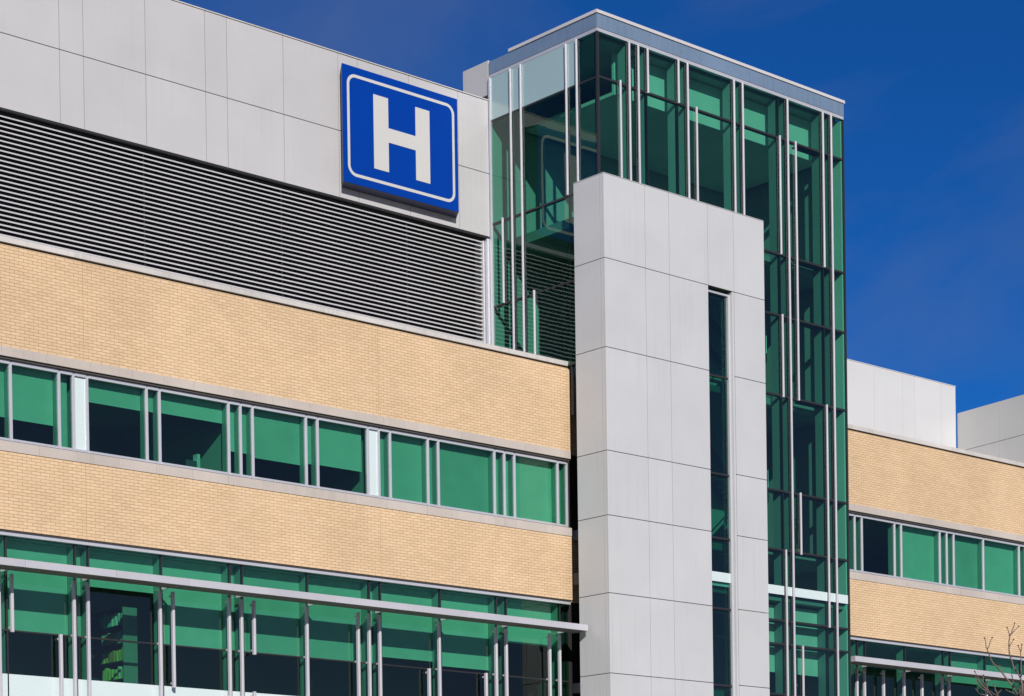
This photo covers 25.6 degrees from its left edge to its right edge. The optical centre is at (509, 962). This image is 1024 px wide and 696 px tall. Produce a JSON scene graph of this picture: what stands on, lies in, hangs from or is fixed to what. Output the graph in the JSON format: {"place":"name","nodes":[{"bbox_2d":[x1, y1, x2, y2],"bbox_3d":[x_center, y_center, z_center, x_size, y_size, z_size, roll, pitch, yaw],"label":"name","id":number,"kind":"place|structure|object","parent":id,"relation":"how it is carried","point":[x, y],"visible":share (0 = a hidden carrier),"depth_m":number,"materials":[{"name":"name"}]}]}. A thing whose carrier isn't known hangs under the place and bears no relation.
{"place":"outdoors","nodes":[
{"label":"outdoors","id":0,"kind":"place"},
{"bbox_2d":[0,235,580,695],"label":"brick wing","id":1,"kind":"structure","parent":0,"point":[152,421],"depth_m":69.99,"materials":[{"name":"beige brick"}]},
{"bbox_2d":[0,531,7,695],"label":"window","id":2,"kind":"structure","parent":1,"relation":"in","point":[2,533],"depth_m":64.02,"materials":[{"name":"glass"}]},
{"bbox_2d":[0,359,10,440],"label":"window","id":3,"kind":"structure","parent":1,"relation":"in","point":[4,397],"depth_m":64.05,"materials":[{"name":"glass"}]},
{"bbox_2d":[8,360,58,447],"bbox_3d":[-13.684,-16.004,64.660,1.578,2.307,0.125,-1,1,-42],"label":"window","id":4,"kind":"structure","parent":1,"relation":"in","point":[32,389],"depth_m":64.66,"materials":[{"name":"glass"}]},
{"bbox_2d":[5,532,76,695],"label":"window","id":5,"kind":"structure","parent":1,"relation":"in","point":[42,602],"depth_m":64.77,"materials":[{"name":"glass"}]},
{"bbox_2d":[57,369,72,450],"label":"window","id":6,"kind":"structure","parent":1,"relation":"in","point":[64,414],"depth_m":65.36,"materials":[{"name":"glass"}]},
{"bbox_2d":[71,372,86,452],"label":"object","id":7,"kind":"structure","parent":1,"relation":"in","point":[77,379],"depth_m":65.65,"materials":[{"name":"metal"}]},
{"bbox_2d":[74,540,89,695],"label":"window","id":8,"kind":"structure","parent":1,"relation":"in","point":[80,549],"depth_m":65.71,"materials":[{"name":"glass"}]},
{"bbox_2d":[85,374,146,461],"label":"window","id":9,"kind":"structure","parent":1,"relation":"in","point":[114,409],"depth_m":66.49,"materials":[{"name":"glass"}]},
{"bbox_2d":[87,542,162,695],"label":"window","id":10,"kind":"structure","parent":1,"relation":"in","point":[122,615],"depth_m":66.68,"materials":[{"name":"glass"}]},
{"bbox_2d":[144,385,159,463],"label":"window","id":11,"kind":"structure","parent":1,"relation":"in","point":[150,393],"depth_m":67.33,"materials":[{"name":"metal"}]},
{"bbox_2d":[157,388,228,474],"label":"window","id":12,"kind":"structure","parent":1,"relation":"in","point":[192,428],"depth_m":68.31,"materials":[{"name":"glass"}]},
{"bbox_2d":[160,551,231,695],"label":"window","id":13,"kind":"structure","parent":1,"relation":"in","point":[200,617],"depth_m":68.38,"materials":[{"name":"glass"}]},
{"bbox_2d":[226,400,240,475],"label":"window","id":14,"kind":"structure","parent":1,"relation":"in","point":[232,406],"depth_m":69.30,"materials":[{"name":"glass"}]},
{"bbox_2d":[229,559,243,695],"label":"window","id":15,"kind":"structure","parent":1,"relation":"in","point":[234,567],"depth_m":69.35,"materials":[{"name":"glass"}]},
{"bbox_2d":[238,402,252,477],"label":"window","id":16,"kind":"structure","parent":1,"relation":"in","point":[244,418],"depth_m":69.61,"materials":[{"name":"glass"}]},
{"bbox_2d":[0,0,491,344],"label":"rooftop plant room","id":17,"kind":"object","parent":1,"relation":"on","point":[176,137],"visible":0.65,"depth_m":73.59,"materials":[{"name":"metal"}]},
{"bbox_2d":[340,63,458,217],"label":"hospital sign","id":18,"kind":"object","parent":17,"relation":"attached to","point":[399,141],"visible":1,"depth_m":77.90,"materials":[{"name":"blue metal"}]},
{"bbox_2d":[463,61,489,98],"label":"penthouse","id":19,"kind":"object","parent":17,"relation":"on","point":[475,80],"visible":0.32,"depth_m":81.75,"materials":[{"name":"white metal"}]},
{"bbox_2d":[237,561,309,695],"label":"window","id":20,"kind":"structure","parent":1,"relation":"in","point":[277,668],"depth_m":70.36,"materials":[{"name":"glass"}]},
{"bbox_2d":[250,405,305,486],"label":"window","id":21,"kind":"structure","parent":1,"relation":"in","point":[277,435],"depth_m":70.45,"materials":[{"name":"glass"}]},
{"bbox_2d":[0,557,587,633],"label":"sun canopy","id":22,"kind":"object","parent":1,"relation":"attached to","point":[92,573],"visible":1,"depth_m":69.00,"materials":[{"name":"silver metal"}]},
{"bbox_2d":[304,414,317,487],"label":"window","id":23,"kind":"structure","parent":1,"relation":"in","point":[309,420],"depth_m":71.29,"materials":[{"name":"glass"}]},
{"bbox_2d":[307,569,370,695],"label":"window","id":24,"kind":"structure","parent":1,"relation":"in","point":[332,630],"depth_m":71.98,"materials":[{"name":"glass"}]},
{"bbox_2d":[315,416,367,495],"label":"window","id":25,"kind":"structure","parent":1,"relation":"in","point":[340,445],"depth_m":72.12,"materials":[{"name":"glass"}]},
{"bbox_2d":[366,425,378,497],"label":"window","id":26,"kind":"structure","parent":1,"relation":"in","point":[371,431],"depth_m":72.95,"materials":[{"name":"metal"}]},
{"bbox_2d":[368,577,382,695],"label":"window","id":27,"kind":"structure","parent":1,"relation":"in","point":[373,584],"depth_m":73.02,"materials":[{"name":"glass"}]},
{"bbox_2d":[377,427,389,499],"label":"window","id":28,"kind":"structure","parent":1,"relation":"in","point":[382,433],"depth_m":73.27,"materials":[{"name":"glass"}]},
{"bbox_2d":[388,429,427,504],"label":"window","id":29,"kind":"structure","parent":1,"relation":"in","point":[406,451],"depth_m":73.95,"materials":[{"name":"glass"}]},
{"bbox_2d":[380,578,441,695],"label":"window","id":30,"kind":"structure","parent":1,"relation":"in","point":[409,642],"depth_m":73.97,"materials":[{"name":"glass"}]},
{"bbox_2d":[426,436,438,506],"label":"window","id":31,"kind":"structure","parent":1,"relation":"in","point":[431,463],"depth_m":74.64,"materials":[{"name":"glass"}]},
{"bbox_2d":[436,438,494,515],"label":"window","id":32,"kind":"structure","parent":1,"relation":"in","point":[464,470],"depth_m":75.61,"materials":[{"name":"glass"}]},
{"bbox_2d":[433,586,498,695],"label":"window","id":33,"kind":"structure","parent":1,"relation":"in","point":[467,646],"depth_m":75.67,"materials":[{"name":"glass"}]},
{"bbox_2d":[492,448,504,516],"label":"window","id":34,"kind":"structure","parent":1,"relation":"in","point":[497,453],"depth_m":76.62,"materials":[{"name":"glass"}]},
{"bbox_2d":[496,593,507,695],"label":"window","id":35,"kind":"structure","parent":1,"relation":"in","point":[501,599],"depth_m":76.69,"materials":[{"name":"glass"}]},
{"bbox_2d":[502,450,514,518],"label":"window","id":36,"kind":"structure","parent":1,"relation":"in","point":[507,462],"depth_m":76.92,"materials":[{"name":"glass"}]},
{"bbox_2d":[506,594,561,695],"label":"window","id":37,"kind":"structure","parent":1,"relation":"in","point":[527,647],"depth_m":77.62,"materials":[{"name":"glass"}]},
{"bbox_2d":[512,452,557,525],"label":"window","id":38,"kind":"structure","parent":1,"relation":"in","point":[534,477],"depth_m":77.75,"materials":[{"name":"glass"}]},
{"bbox_2d":[556,460,567,526],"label":"window","id":39,"kind":"structure","parent":1,"relation":"in","point":[561,466],"depth_m":78.61,"materials":[{"name":"glass"}]},
{"bbox_2d":[553,601,570,695],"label":"window","id":40,"kind":"structure","parent":1,"relation":"in","point":[563,608],"depth_m":78.68,"materials":[{"name":"glass"}]},
{"bbox_2d":[178,0,1023,447],"label":"sky","id":41,"kind":"structure","parent":0,"point":[932,91],"materials":[{"name":"blue"}]},
{"bbox_2d":[847,359,955,447],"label":"roof wall","id":42,"kind":"structure","parent":0,"point":[897,403],"depth_m":100.52,"materials":[{"name":"white metal"}]},
{"bbox_2d":[848,424,1023,695],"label":"brick wing","id":43,"kind":"structure","parent":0,"point":[936,543],"depth_m":92.43,"materials":[{"name":"tan brick"},{"name":"green glass"},{"name":"stone"}]},
{"bbox_2d":[849,513,854,570],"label":"window","id":44,"kind":"structure","parent":43,"relation":"in","point":[851,549],"depth_m":89.16,"materials":[{"name":"metal"}]},
{"bbox_2d":[851,636,859,695],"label":"window","id":45,"kind":"structure","parent":43,"relation":"in","point":[853,639],"depth_m":89.23,"materials":[{"name":"glass"}]},
{"bbox_2d":[853,514,861,572],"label":"window","id":46,"kind":"structure","parent":43,"relation":"in","point":[856,519],"depth_m":89.38,"materials":[{"name":"glass"}]},
{"bbox_2d":[857,638,866,695],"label":"window","id":47,"kind":"structure","parent":43,"relation":"in","point":[860,643],"depth_m":89.51,"materials":[{"name":"glass"}]},
{"bbox_2d":[860,515,894,577],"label":"window","id":48,"kind":"structure","parent":43,"relation":"in","point":[876,534],"depth_m":90.21,"materials":[{"name":"glass"}]},
{"bbox_2d":[865,638,906,695],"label":"window","id":49,"kind":"structure","parent":43,"relation":"in","point":[881,649],"depth_m":90.52,"materials":[{"name":"glass"}]},
{"bbox_2d":[893,521,901,578],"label":"window","id":50,"kind":"structure","parent":43,"relation":"in","point":[896,526],"depth_m":91.05,"materials":[{"name":"metal"}]},
{"bbox_2d":[900,522,939,584],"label":"window","id":51,"kind":"structure","parent":43,"relation":"in","point":[919,553],"depth_m":92.06,"materials":[{"name":"glass"}]},
{"bbox_2d":[904,643,945,695],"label":"window","id":52,"kind":"structure","parent":43,"relation":"in","point":[914,653],"depth_m":92.24,"materials":[{"name":"glass"}]},
{"bbox_2d":[851,656,1023,682],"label":"sun canopy","id":53,"kind":"object","parent":43,"relation":"attached to","point":[913,666],"visible":0.91,"depth_m":90.72,"materials":[{"name":"silver metal"}]},
{"bbox_2d":[938,529,946,585],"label":"window","id":54,"kind":"structure","parent":43,"relation":"in","point":[941,535],"depth_m":93.05,"materials":[{"name":"metal"}]},
{"bbox_2d":[943,648,952,695],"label":"window","id":55,"kind":"structure","parent":43,"relation":"in","point":[946,654],"depth_m":93.23,"materials":[{"name":"glass"}]},
{"bbox_2d":[945,531,953,586],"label":"window","id":56,"kind":"structure","parent":43,"relation":"in","point":[948,536],"depth_m":93.35,"materials":[{"name":"metal"}]},
{"bbox_2d":[952,532,983,590],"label":"window","id":57,"kind":"structure","parent":43,"relation":"in","point":[966,548],"depth_m":94.22,"materials":[{"name":"glass"}]},
{"bbox_2d":[950,649,986,695],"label":"window","id":58,"kind":"structure","parent":43,"relation":"in","point":[960,686],"depth_m":94.15,"materials":[{"name":"glass"}]},
{"bbox_2d":[982,537,1019,596],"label":"window","id":59,"kind":"structure","parent":43,"relation":"in","point":[999,557],"depth_m":95.73,"materials":[{"name":"glass"}]},
{"bbox_2d":[985,653,1022,695],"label":"window","id":60,"kind":"structure","parent":43,"relation":"in","point":[1001,660],"depth_m":95.84,"materials":[{"name":"glass"}]},
{"bbox_2d":[1018,544,1023,597],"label":"window","id":61,"kind":"structure","parent":43,"relation":"in","point":[1021,546],"depth_m":96.74,"materials":[{"name":"metal"}]},
{"bbox_2d":[1020,658,1023,688],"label":"window","id":62,"kind":"structure","parent":43,"relation":"in","point":[1023,658],"depth_m":96.81,"materials":[{"name":"glass"}]},
{"bbox_2d":[957,395,1023,462],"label":"roof wall","id":63,"kind":"structure","parent":0,"point":[996,429],"depth_m":101.20,"materials":[{"name":"white metal"}]},
{"bbox_2d":[974,622,1023,695],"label":"bare tree","id":64,"kind":"object","parent":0,"point":[1006,678],"visible":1,"depth_m":47.96,"materials":[{"name":"brown plant"}]},
{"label":"pavement","id":65,"kind":"structure","parent":0,"visible":0},
{"bbox_2d":[488,9,850,695],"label":"glass tower","id":66,"kind":"structure","parent":65,"relation":"on","point":[587,95],"depth_m":81.97,"materials":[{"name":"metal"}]},
{"bbox_2d":[491,70,512,348],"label":"window","id":67,"kind":"structure","parent":66,"relation":"in","point":[500,128],"depth_m":80.90,"materials":[{"name":"glass"}]},
{"bbox_2d":[511,66,522,351],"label":"window","id":68,"kind":"structure","parent":66,"relation":"in","point":[514,71],"depth_m":80.29,"materials":[{"name":"glass"}]},
{"bbox_2d":[521,45,574,414],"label":"window","id":69,"kind":"structure","parent":66,"relation":"in","point":[546,228],"depth_m":79.15,"materials":[{"name":"glass"}]},
{"bbox_2d":[567,41,576,362],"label":"window","id":70,"kind":"structure","parent":66,"relation":"in","point":[571,93],"depth_m":78.19,"materials":[{"name":"glass"}]},
{"bbox_2d":[577,32,596,180],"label":"window","id":71,"kind":"structure","parent":66,"relation":"in","point":[586,56],"depth_m":77.54,"materials":[{"name":"glass"}]},
{"bbox_2d":[599,32,629,179],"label":"window","id":72,"kind":"structure","parent":66,"relation":"in","point":[613,51],"depth_m":77.65,"materials":[{"name":"glass"}]},
{"bbox_2d":[630,43,638,182],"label":"window","id":73,"kind":"structure","parent":66,"relation":"in","point":[633,48],"depth_m":78.34,"materials":[{"name":"glass"}]},
{"bbox_2d":[639,46,647,184],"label":"window","id":74,"kind":"structure","parent":66,"relation":"in","point":[642,51],"depth_m":78.65,"materials":[{"name":"glass"}]},
{"bbox_2d":[646,50,678,194],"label":"window","id":75,"kind":"structure","parent":66,"relation":"in","point":[662,115],"depth_m":79.28,"materials":[{"name":"glass"}]},
{"bbox_2d":[677,61,687,196],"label":"window","id":76,"kind":"structure","parent":66,"relation":"in","point":[682,110],"depth_m":79.98,"materials":[{"name":"glass"}]},
{"bbox_2d":[686,64,733,293],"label":"window","id":77,"kind":"structure","parent":66,"relation":"in","point":[712,93],"depth_m":81.00,"materials":[{"name":"glass"}]},
{"bbox_2d":[733,81,742,213],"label":"window","id":78,"kind":"structure","parent":66,"relation":"in","point":[738,105],"depth_m":81.95,"materials":[{"name":"glass"}]},
{"bbox_2d":[741,84,785,695],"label":"window","id":79,"kind":"structure","parent":66,"relation":"in","point":[761,150],"depth_m":83.11,"materials":[{"name":"glass"}]},
{"bbox_2d":[778,96,793,694],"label":"window","id":80,"kind":"structure","parent":66,"relation":"in","point":[786,428],"depth_m":83.66,"materials":[{"name":"glass"}]},
{"bbox_2d":[786,100,828,695],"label":"window","id":81,"kind":"structure","parent":66,"relation":"in","point":[805,123],"depth_m":84.54,"materials":[{"name":"glass"}]},
{"bbox_2d":[821,112,836,695],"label":"window","id":82,"kind":"structure","parent":66,"relation":"in","point":[828,334],"depth_m":85.33,"materials":[{"name":"glass"}]},
{"bbox_2d":[830,116,849,695],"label":"window","id":83,"kind":"structure","parent":66,"relation":"in","point":[839,306],"depth_m":85.74,"materials":[{"name":"glass"}]},
{"bbox_2d":[573,172,769,695],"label":"clad pier","id":84,"kind":"structure","parent":65,"relation":"on","point":[672,470],"depth_m":79.03,"materials":[{"name":"metal"}]},
{"bbox_2d":[708,290,738,695],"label":"window","id":85,"kind":"structure","parent":84,"relation":"in","point":[721,370],"depth_m":81.20,"materials":[{"name":"glass"}]}
]}

